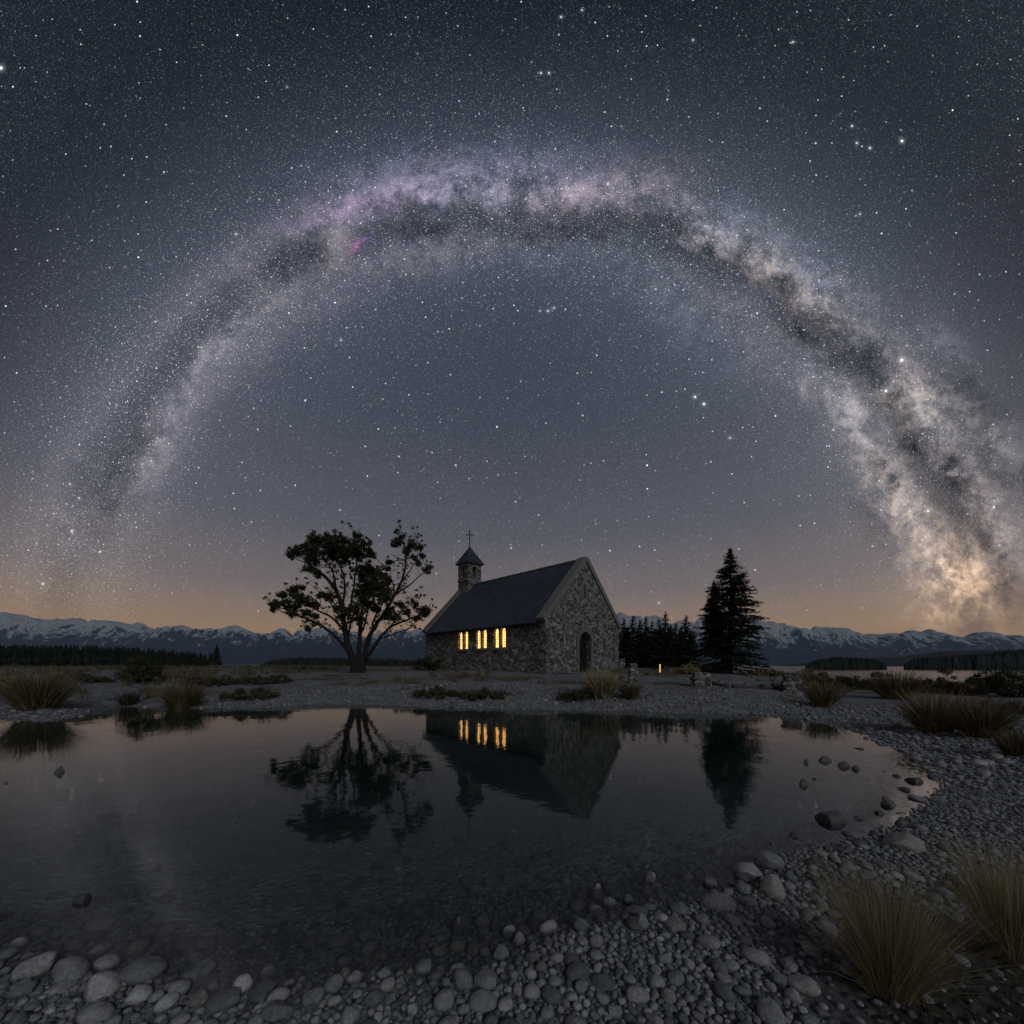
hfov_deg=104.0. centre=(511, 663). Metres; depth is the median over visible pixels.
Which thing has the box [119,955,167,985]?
boulder
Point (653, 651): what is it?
spruce tree
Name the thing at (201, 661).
pine tree
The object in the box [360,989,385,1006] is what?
rock
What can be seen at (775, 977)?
beach stone
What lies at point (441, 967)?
beach stone
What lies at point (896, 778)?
rock
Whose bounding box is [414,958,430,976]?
rock
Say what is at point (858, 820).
rock
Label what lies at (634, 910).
beach stone
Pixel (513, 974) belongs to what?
beach stone
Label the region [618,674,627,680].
stone block
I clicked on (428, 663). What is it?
bush
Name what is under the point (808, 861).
rock
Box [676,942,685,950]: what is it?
beach stone
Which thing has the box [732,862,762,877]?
boulder
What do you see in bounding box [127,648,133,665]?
pine tree
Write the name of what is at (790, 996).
beach stone
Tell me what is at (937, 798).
rock
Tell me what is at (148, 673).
bush
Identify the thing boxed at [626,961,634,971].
beach stone
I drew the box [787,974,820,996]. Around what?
beach stone
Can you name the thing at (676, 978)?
beach stone
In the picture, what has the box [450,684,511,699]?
shrub
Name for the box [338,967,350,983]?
beach stone
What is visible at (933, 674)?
lake water
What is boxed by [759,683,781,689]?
log
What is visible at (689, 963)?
beach stone
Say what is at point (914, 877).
beach stone
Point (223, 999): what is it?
rock
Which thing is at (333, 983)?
beach stone
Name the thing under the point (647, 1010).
beach stone
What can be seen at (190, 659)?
pine tree
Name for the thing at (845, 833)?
beach stone
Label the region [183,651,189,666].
pine tree
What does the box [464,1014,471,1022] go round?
beach stone
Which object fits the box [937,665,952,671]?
bush
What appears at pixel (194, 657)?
pine tree
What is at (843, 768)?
rock
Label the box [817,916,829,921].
beach stone
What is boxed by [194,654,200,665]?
pine tree
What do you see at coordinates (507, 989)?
beach stone
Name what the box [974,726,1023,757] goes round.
tussock
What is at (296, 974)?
beach stone
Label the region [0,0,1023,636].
sky
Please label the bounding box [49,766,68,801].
rock
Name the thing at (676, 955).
beach stone
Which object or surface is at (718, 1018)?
beach stone
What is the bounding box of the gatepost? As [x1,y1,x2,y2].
[627,663,637,683]
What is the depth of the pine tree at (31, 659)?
106.79 m
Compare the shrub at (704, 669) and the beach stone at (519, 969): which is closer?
the beach stone at (519, 969)
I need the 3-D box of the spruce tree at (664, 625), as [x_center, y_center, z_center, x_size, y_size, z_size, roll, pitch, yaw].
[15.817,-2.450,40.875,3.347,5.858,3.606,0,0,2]
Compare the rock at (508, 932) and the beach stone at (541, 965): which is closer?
the beach stone at (541, 965)
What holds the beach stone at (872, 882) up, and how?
on the ground at (122, 818)
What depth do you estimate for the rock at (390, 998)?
1.59 m
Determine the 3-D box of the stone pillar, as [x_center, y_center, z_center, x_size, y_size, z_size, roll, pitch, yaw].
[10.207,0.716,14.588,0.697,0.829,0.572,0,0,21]
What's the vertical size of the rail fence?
0.733 m
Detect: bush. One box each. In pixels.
[113,654,167,683]
[412,656,441,670]
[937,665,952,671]
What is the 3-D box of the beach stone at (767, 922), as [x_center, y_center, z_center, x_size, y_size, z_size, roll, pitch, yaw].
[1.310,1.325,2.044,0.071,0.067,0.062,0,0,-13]
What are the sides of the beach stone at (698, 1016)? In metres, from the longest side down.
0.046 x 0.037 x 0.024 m
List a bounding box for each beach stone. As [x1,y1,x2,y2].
[0,947,18,959]
[9,1011,27,1023]
[23,1002,42,1011]
[124,984,152,1004]
[147,989,165,1002]
[153,991,179,1012]
[163,973,178,982]
[168,979,190,996]
[170,1013,190,1023]
[206,981,219,992]
[267,987,289,1001]
[282,977,295,987]
[288,1018,297,1023]
[290,969,303,980]
[302,1012,310,1020]
[305,981,313,988]
[310,1016,320,1023]
[318,999,326,1008]
[323,974,343,993]
[326,995,341,1006]
[337,1002,345,1011]
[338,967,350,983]
[340,1004,359,1023]
[349,982,359,989]
[352,989,363,998]
[365,969,377,978]
[366,1007,374,1016]
[367,983,378,992]
[373,1011,382,1021]
[376,966,391,980]
[379,976,394,991]
[391,1002,398,1009]
[392,1008,398,1016]
[399,986,407,994]
[399,994,410,1001]
[402,1014,413,1022]
[406,967,413,975]
[406,1002,418,1015]
[407,984,415,991]
[408,996,416,1003]
[415,992,430,1006]
[416,988,423,995]
[425,1009,431,1016]
[426,969,442,981]
[428,980,437,989]
[430,1016,441,1023]
[432,987,439,995]
[433,987,454,1012]
[435,965,444,973]
[442,977,449,986]
[447,1009,456,1015]
[449,963,465,974]
[458,1003,470,1015]
[463,987,469,994]
[464,992,471,1000]
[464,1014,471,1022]
[469,988,496,1013]
[475,1010,482,1021]
[492,991,498,998]
[493,1008,500,1016]
[494,983,502,991]
[498,996,512,1011]
[503,986,511,993]
[508,970,517,978]
[508,978,515,986]
[512,982,521,995]
[513,957,520,966]
[513,1008,520,1015]
[515,1013,523,1023]
[516,965,523,973]
[516,996,523,1003]
[522,1017,532,1023]
[523,982,540,999]
[525,951,538,963]
[526,1000,533,1006]
[527,943,536,951]
[529,1012,535,1019]
[534,1003,541,1012]
[535,960,546,971]
[535,978,546,989]
[537,971,543,978]
[540,1006,553,1019]
[541,984,560,1004]
[547,975,561,986]
[549,968,554,974]
[553,941,559,947]
[557,1005,564,1013]
[561,998,568,1007]
[564,952,578,966]
[565,992,577,1001]
[566,961,589,984]
[566,978,572,987]
[573,916,589,931]
[573,1001,581,1010]
[575,979,587,993]
[580,1010,588,1017]
[583,999,589,1007]
[587,990,594,996]
[589,934,602,947]
[590,1011,601,1020]
[593,963,602,972]
[595,991,608,1004]
[597,1007,604,1015]
[602,966,609,974]
[611,991,617,999]
[615,968,622,978]
[623,973,635,984]
[623,1013,632,1022]
[625,905,647,915]
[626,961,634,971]
[626,985,649,1002]
[628,1005,637,1016]
[636,1016,645,1022]
[642,903,655,910]
[643,1008,652,1014]
[645,1013,663,1023]
[649,974,665,988]
[649,1002,657,1010]
[650,965,661,974]
[654,913,667,922]
[657,953,671,963]
[661,987,675,1004]
[662,1003,673,1012]
[663,1017,673,1023]
[664,944,671,950]
[668,969,684,986]
[673,952,681,959]
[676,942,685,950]
[677,1013,688,1023]
[680,931,695,940]
[683,994,693,1003]
[684,958,694,969]
[692,1010,704,1021]
[694,913,709,924]
[694,943,702,950]
[695,1004,706,1013]
[696,934,720,949]
[697,1000,709,1007]
[703,994,711,1001]
[707,1017,714,1023]
[711,957,727,974]
[713,980,735,1004]
[714,1014,722,1021]
[715,997,723,1006]
[715,1006,722,1013]
[716,971,731,983]
[722,912,743,927]
[723,888,733,895]
[723,959,739,970]
[724,1001,734,1011]
[733,948,742,957]
[734,985,751,996]
[735,883,750,894]
[735,935,752,945]
[736,896,757,907]
[736,1011,744,1020]
[741,947,770,966]
[743,920,755,926]
[757,997,785,1023]
[760,915,776,928]
[763,909,777,920]
[765,981,776,992]
[770,972,786,986]
[779,958,797,972]
[783,881,795,889]
[784,988,801,1004]
[785,873,797,881]
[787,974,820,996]
[799,1013,818,1023]
[800,940,821,957]
[802,908,815,919]
[813,850,827,856]
[815,898,828,910]
[815,920,837,936]
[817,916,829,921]
[821,934,834,945]
[827,910,841,918]
[837,831,852,836]
[839,963,855,976]
[841,862,856,870]
[858,870,876,877]
[860,862,872,870]
[863,879,880,889]
[876,860,892,870]
[903,870,925,881]
[926,893,943,903]
[932,887,954,899]
[946,875,964,885]
[948,886,970,898]
[949,954,970,966]
[970,759,987,766]
[976,770,990,776]
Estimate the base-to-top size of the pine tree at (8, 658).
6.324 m
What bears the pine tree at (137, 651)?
on the ground at (122, 818)
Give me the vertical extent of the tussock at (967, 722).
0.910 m
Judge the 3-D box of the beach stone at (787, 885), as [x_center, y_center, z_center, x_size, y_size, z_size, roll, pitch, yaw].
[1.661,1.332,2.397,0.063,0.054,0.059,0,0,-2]
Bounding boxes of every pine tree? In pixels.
[0,644,6,665]
[3,647,12,665]
[9,644,15,661]
[10,644,19,664]
[14,647,25,665]
[24,646,36,666]
[25,647,29,661]
[33,647,43,666]
[34,646,45,665]
[41,646,49,665]
[44,647,54,665]
[49,644,64,666]
[58,645,66,665]
[63,647,67,663]
[64,644,73,665]
[68,647,82,665]
[79,646,84,663]
[80,645,88,665]
[84,645,94,665]
[89,645,97,665]
[93,647,101,666]
[94,645,99,660]
[97,646,109,666]
[103,647,111,665]
[109,648,119,665]
[116,645,121,664]
[119,648,128,665]
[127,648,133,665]
[133,647,141,665]
[144,649,152,663]
[152,649,156,661]
[155,650,162,665]
[163,651,167,664]
[165,651,174,665]
[173,652,178,663]
[175,652,182,665]
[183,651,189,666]
[189,652,192,665]
[192,651,195,665]
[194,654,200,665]
[199,654,205,666]
[205,653,211,665]
[210,644,223,665]
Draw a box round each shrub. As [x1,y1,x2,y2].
[50,670,117,683]
[179,673,241,686]
[218,683,280,700]
[238,668,296,684]
[411,685,466,698]
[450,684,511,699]
[555,685,599,701]
[669,663,701,673]
[691,663,711,670]
[745,668,784,676]
[778,663,831,686]
[817,669,863,687]
[845,671,899,689]
[901,671,988,694]
[964,669,998,686]
[971,697,1023,714]
[978,664,1023,697]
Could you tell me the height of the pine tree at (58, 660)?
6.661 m
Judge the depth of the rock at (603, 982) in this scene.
1.66 m
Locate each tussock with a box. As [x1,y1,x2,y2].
[0,667,105,710]
[107,690,152,705]
[137,680,220,710]
[578,667,630,705]
[615,681,645,699]
[734,843,1023,1023]
[791,679,863,708]
[843,826,1023,967]
[849,669,952,699]
[874,688,995,740]
[909,697,1023,740]
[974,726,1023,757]
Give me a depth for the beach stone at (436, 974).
1.72 m
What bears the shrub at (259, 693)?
on the ground at (122, 818)
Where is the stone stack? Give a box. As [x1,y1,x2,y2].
[619,659,624,669]
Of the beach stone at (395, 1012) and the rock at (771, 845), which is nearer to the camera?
the beach stone at (395, 1012)
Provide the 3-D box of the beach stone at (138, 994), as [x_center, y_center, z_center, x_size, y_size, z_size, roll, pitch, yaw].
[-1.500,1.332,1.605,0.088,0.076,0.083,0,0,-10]
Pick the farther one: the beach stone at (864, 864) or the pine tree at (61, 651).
the pine tree at (61, 651)
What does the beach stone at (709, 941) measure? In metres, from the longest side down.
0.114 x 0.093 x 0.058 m
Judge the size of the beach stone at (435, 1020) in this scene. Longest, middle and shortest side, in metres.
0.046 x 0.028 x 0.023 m
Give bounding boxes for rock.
[0,781,10,812]
[6,980,38,998]
[42,979,78,995]
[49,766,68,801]
[72,892,93,917]
[93,954,121,971]
[179,959,216,982]
[185,989,208,1007]
[204,986,240,1013]
[232,974,252,992]
[247,978,276,1003]
[259,1000,293,1023]
[302,986,323,1007]
[345,970,362,985]
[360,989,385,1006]
[384,993,395,1004]
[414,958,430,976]
[452,916,464,935]
[452,968,472,990]
[493,943,508,961]
[502,925,515,940]
[513,931,524,946]
[524,968,536,979]
[542,936,553,946]
[549,952,563,962]
[576,935,588,945]
[588,949,603,960]
[589,973,615,991]
[592,883,601,900]
[603,897,616,909]
[607,1005,622,1015]
[623,894,633,905]
[625,916,645,930]
[637,913,649,930]
[643,871,653,886]
[649,872,656,888]
[662,915,686,931]
[668,901,689,914]
[680,870,692,881]
[700,892,737,911]
[703,877,717,889]
[734,872,754,882]
[767,841,776,848]
[781,902,795,910]
[788,832,799,840]
[797,779,809,800]
[803,759,810,779]
[804,857,822,866]
[810,778,820,793]
[814,810,845,829]
[816,756,833,774]
[832,844,850,853]
[836,761,850,778]
[849,765,860,779]
[850,838,867,845]
[852,748,863,756]
[852,815,864,824]
[867,830,884,836]
[874,810,884,818]
[880,799,896,810]
[881,771,886,779]
[891,774,902,783]
[894,819,906,825]
[896,787,909,794]
[904,777,923,787]
[907,794,927,802]
[929,796,947,801]
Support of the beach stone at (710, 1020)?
on the ground at (122, 818)
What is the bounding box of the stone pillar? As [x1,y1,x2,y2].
[780,672,803,694]
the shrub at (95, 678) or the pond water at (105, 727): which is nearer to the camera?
the pond water at (105, 727)
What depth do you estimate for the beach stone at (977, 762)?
5.18 m
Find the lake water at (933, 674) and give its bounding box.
[222,664,1022,683]
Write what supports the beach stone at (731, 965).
on the ground at (122, 818)
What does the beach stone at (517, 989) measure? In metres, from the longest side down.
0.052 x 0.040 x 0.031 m
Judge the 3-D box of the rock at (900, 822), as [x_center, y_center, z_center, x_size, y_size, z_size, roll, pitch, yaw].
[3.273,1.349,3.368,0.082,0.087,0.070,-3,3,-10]
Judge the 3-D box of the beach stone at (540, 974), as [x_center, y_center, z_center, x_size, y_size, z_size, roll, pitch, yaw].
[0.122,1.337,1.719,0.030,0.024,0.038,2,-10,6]
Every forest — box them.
[260,656,422,665]
[805,656,886,669]
[904,649,1023,669]
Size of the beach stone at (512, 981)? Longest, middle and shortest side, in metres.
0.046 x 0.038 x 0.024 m
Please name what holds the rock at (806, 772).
in the pond water at (105, 727)
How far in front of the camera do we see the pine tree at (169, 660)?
108.25 m
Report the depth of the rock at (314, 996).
1.60 m
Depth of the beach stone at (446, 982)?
1.69 m
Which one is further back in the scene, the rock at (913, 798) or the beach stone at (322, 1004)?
the rock at (913, 798)
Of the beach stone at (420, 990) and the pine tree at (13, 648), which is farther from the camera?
the pine tree at (13, 648)
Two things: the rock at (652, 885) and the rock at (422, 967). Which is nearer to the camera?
the rock at (422, 967)
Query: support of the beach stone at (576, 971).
on the ground at (122, 818)
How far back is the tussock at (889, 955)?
1.56 m
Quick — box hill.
[769,649,1023,666]
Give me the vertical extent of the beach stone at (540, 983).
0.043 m
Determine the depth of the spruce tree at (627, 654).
33.91 m
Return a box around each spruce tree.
[619,617,634,664]
[619,628,638,668]
[621,615,646,664]
[630,619,653,667]
[637,616,653,666]
[641,621,653,666]
[642,629,665,668]
[644,617,674,667]
[657,632,680,667]
[660,612,678,657]
[663,624,682,667]
[672,621,679,660]
[673,615,702,666]
[674,627,688,666]
[676,630,701,667]
[692,547,770,676]
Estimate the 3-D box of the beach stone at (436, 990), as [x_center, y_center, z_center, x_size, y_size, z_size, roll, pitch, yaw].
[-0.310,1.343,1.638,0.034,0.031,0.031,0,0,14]
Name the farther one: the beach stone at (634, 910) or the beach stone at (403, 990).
the beach stone at (634, 910)
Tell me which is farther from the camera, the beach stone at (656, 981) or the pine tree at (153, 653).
the pine tree at (153, 653)
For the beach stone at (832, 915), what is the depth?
2.10 m
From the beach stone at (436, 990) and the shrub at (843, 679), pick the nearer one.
the beach stone at (436, 990)
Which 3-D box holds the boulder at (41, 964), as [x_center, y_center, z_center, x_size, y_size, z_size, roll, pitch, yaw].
[-2.111,1.347,1.771,0.132,0.100,0.132,0,0,-32]
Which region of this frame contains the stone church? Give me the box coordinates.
[422,530,621,673]
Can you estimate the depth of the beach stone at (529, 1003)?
1.56 m
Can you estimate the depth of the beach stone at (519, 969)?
1.75 m
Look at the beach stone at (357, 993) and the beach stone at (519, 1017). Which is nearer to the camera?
the beach stone at (519, 1017)
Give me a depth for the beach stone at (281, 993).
1.61 m
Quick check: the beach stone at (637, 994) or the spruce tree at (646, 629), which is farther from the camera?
the spruce tree at (646, 629)
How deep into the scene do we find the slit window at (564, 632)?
21.06 m
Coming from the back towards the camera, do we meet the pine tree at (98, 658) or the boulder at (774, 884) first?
the pine tree at (98, 658)
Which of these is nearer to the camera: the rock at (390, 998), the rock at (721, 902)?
the rock at (390, 998)
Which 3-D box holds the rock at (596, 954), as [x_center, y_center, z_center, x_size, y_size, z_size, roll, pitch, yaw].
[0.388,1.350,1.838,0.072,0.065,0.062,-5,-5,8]
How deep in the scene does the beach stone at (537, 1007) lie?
1.54 m
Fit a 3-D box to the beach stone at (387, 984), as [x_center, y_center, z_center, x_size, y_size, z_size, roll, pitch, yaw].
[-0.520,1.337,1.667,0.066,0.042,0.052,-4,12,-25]
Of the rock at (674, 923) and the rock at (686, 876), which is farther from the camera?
the rock at (686, 876)
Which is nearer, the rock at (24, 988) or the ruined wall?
the rock at (24, 988)
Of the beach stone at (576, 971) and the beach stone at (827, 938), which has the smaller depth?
the beach stone at (576, 971)
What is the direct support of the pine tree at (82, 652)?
on the ground at (122, 818)
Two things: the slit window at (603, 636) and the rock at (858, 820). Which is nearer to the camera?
the rock at (858, 820)
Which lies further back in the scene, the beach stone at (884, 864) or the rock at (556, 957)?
the beach stone at (884, 864)
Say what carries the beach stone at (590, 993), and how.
on the ground at (122, 818)
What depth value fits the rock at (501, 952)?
1.84 m
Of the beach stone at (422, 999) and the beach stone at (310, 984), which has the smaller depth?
the beach stone at (422, 999)
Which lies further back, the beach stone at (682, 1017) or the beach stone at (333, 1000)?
the beach stone at (333, 1000)
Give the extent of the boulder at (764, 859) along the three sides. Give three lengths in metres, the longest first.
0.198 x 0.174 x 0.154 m
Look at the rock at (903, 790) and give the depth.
4.28 m
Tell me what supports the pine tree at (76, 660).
on the ground at (122, 818)
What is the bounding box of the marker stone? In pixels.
[724,682,729,688]
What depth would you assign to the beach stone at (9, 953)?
1.85 m
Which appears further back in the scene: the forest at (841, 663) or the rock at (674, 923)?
the forest at (841, 663)
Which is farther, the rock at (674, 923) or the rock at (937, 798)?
the rock at (937, 798)
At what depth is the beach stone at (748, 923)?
2.04 m
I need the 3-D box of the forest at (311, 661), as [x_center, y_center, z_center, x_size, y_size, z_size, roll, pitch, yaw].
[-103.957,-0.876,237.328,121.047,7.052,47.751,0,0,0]
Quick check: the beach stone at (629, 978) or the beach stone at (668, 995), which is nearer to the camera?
the beach stone at (668, 995)
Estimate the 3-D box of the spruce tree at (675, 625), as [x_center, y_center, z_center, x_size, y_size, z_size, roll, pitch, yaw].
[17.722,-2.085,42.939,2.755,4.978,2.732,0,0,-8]
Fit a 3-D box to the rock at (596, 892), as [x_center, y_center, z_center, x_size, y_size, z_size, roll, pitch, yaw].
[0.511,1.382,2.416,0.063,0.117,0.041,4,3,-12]
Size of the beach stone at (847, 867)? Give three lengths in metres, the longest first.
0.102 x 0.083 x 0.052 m
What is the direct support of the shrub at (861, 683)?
on the ground at (122, 818)
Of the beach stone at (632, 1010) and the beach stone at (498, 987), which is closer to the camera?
the beach stone at (632, 1010)
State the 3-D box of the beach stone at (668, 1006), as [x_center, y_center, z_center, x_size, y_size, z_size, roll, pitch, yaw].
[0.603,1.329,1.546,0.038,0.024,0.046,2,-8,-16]
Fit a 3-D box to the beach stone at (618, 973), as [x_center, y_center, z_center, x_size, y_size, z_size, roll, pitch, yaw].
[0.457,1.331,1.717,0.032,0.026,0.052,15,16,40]
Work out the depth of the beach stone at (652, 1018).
1.48 m
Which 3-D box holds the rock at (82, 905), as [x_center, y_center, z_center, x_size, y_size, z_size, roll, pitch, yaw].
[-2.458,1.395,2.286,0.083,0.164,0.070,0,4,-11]
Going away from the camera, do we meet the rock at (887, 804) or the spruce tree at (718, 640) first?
the rock at (887, 804)
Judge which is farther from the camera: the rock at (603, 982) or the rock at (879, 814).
the rock at (879, 814)
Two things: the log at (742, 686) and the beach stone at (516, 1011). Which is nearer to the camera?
the beach stone at (516, 1011)
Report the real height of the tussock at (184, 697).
1.067 m
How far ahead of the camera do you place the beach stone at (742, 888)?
2.35 m
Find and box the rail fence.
[689,661,713,665]
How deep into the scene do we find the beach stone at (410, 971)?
1.75 m
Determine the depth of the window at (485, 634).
23.79 m
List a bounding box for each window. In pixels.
[457,632,467,650]
[474,630,486,650]
[492,628,505,649]
[563,631,568,646]
[582,581,587,598]
[602,635,606,648]
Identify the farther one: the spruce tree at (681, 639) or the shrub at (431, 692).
the spruce tree at (681, 639)
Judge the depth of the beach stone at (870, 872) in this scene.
2.50 m
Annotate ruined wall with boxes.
[690,672,711,687]
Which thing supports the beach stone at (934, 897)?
on the ground at (122, 818)
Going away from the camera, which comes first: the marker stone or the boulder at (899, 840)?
the boulder at (899, 840)
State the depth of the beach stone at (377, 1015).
1.51 m
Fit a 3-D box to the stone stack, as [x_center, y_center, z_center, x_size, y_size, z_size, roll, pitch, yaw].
[8.488,0.059,31.038,0.552,0.903,0.405,0,0,1]
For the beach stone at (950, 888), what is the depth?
2.29 m
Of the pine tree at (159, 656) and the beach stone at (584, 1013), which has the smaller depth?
the beach stone at (584, 1013)
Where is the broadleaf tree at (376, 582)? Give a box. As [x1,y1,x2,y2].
[262,520,437,672]
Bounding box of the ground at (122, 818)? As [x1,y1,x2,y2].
[0,666,1023,1023]
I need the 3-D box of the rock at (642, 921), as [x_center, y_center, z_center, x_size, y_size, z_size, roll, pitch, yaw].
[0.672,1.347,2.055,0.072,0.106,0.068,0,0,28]
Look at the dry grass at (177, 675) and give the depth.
20.25 m
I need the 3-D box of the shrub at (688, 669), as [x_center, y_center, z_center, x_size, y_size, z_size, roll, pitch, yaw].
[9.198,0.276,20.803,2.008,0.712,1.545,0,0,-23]
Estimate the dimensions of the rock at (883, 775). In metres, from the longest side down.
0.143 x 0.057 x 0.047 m
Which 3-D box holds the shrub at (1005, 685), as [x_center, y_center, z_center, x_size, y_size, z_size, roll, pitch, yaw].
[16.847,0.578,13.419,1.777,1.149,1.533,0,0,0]
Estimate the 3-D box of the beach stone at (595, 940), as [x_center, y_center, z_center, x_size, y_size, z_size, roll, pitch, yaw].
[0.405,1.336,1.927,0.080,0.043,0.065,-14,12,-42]
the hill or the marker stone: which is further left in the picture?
the marker stone
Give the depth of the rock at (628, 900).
2.27 m
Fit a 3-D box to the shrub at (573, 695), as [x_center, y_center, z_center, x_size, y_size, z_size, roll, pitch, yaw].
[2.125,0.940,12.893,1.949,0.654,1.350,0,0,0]
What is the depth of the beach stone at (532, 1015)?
1.51 m
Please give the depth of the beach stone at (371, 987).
1.65 m
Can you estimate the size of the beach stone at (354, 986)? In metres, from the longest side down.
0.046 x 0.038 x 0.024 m
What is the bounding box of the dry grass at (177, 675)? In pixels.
[0,664,1023,704]
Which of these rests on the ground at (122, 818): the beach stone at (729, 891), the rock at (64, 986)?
the beach stone at (729, 891)
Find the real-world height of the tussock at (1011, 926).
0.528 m
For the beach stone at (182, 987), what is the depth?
1.64 m
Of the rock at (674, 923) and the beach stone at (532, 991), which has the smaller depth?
the beach stone at (532, 991)
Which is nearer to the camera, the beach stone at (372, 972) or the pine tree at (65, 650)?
the beach stone at (372, 972)
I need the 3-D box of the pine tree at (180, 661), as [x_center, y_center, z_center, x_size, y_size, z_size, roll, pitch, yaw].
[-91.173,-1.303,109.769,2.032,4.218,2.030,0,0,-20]
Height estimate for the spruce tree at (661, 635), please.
4.628 m
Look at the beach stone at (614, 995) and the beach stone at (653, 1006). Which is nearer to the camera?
the beach stone at (653, 1006)
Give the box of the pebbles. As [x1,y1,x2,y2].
[0,682,1023,1023]
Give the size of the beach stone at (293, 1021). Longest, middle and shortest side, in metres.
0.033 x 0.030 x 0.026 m
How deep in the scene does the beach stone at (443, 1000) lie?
1.56 m
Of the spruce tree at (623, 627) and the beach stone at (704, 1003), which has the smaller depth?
the beach stone at (704, 1003)
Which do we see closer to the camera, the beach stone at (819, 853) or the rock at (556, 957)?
the rock at (556, 957)
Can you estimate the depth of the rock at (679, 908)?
2.17 m
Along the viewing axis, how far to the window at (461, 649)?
25.08 m
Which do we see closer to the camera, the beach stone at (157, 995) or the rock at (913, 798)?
the beach stone at (157, 995)
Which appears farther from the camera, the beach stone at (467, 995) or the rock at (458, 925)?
the rock at (458, 925)
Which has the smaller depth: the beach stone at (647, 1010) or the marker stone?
the beach stone at (647, 1010)
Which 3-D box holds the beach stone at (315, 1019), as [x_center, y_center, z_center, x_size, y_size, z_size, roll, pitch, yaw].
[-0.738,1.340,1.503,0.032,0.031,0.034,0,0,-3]
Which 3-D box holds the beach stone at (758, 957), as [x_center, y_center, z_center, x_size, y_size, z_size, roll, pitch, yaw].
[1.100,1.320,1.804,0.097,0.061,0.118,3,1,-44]
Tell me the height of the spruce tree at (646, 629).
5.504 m
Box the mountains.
[0,611,1023,663]
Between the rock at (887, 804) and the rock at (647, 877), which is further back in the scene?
the rock at (887, 804)
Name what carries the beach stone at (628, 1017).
on the ground at (122, 818)
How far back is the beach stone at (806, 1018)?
1.46 m
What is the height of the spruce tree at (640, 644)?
4.534 m
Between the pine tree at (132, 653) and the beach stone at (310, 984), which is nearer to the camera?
the beach stone at (310, 984)
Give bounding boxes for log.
[712,680,723,686]
[731,682,757,688]
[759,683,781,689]
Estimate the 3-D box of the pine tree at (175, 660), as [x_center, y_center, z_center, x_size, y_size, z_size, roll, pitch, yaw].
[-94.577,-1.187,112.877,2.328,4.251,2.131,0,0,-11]
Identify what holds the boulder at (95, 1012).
on the ground at (122, 818)
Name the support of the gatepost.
on the ground at (122, 818)
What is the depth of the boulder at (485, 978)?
1.66 m
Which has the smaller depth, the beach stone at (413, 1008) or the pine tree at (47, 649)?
the beach stone at (413, 1008)
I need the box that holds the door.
[579,634,585,671]
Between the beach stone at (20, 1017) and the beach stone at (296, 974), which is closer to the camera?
the beach stone at (20, 1017)
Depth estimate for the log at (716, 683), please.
14.64 m
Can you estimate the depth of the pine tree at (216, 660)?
103.66 m
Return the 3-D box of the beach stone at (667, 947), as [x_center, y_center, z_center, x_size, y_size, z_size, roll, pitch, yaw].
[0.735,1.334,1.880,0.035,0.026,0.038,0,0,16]
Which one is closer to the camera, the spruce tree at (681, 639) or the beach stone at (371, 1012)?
the beach stone at (371, 1012)
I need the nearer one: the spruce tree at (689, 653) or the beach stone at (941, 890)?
the beach stone at (941, 890)
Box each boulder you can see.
[10,951,57,980]
[51,956,91,982]
[77,1001,115,1023]
[85,970,121,1001]
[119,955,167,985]
[473,967,496,990]
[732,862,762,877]
[753,850,784,869]
[759,874,785,900]
[882,832,925,852]
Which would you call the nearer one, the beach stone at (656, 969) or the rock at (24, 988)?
the rock at (24, 988)
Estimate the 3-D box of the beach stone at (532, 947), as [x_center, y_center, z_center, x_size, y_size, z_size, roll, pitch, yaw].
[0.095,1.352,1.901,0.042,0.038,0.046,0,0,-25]
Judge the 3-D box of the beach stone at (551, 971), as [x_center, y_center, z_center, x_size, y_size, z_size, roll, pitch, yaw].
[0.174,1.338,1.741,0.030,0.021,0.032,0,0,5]
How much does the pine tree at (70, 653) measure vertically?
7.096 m
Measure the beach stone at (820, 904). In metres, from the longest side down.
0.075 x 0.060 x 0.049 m
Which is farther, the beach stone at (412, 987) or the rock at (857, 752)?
the rock at (857, 752)
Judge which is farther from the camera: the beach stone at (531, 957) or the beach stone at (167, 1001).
the beach stone at (531, 957)
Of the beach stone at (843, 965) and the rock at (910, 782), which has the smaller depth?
the beach stone at (843, 965)
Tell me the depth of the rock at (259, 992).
1.63 m
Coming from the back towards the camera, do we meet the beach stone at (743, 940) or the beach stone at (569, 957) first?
the beach stone at (743, 940)
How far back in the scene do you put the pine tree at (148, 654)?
107.94 m
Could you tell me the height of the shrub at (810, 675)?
1.522 m
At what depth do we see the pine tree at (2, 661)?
108.59 m
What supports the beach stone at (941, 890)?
on the ground at (122, 818)
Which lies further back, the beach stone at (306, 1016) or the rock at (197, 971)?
the rock at (197, 971)
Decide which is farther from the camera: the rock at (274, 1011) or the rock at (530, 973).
the rock at (530, 973)
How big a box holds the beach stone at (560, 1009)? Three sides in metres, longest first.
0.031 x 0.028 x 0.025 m
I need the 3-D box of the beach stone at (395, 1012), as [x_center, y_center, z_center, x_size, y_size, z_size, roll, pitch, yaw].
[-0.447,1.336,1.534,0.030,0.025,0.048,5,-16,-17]
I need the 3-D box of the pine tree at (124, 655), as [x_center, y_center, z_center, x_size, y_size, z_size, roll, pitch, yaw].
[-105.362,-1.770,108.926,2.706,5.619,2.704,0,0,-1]
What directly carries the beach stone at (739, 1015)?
on the ground at (122, 818)

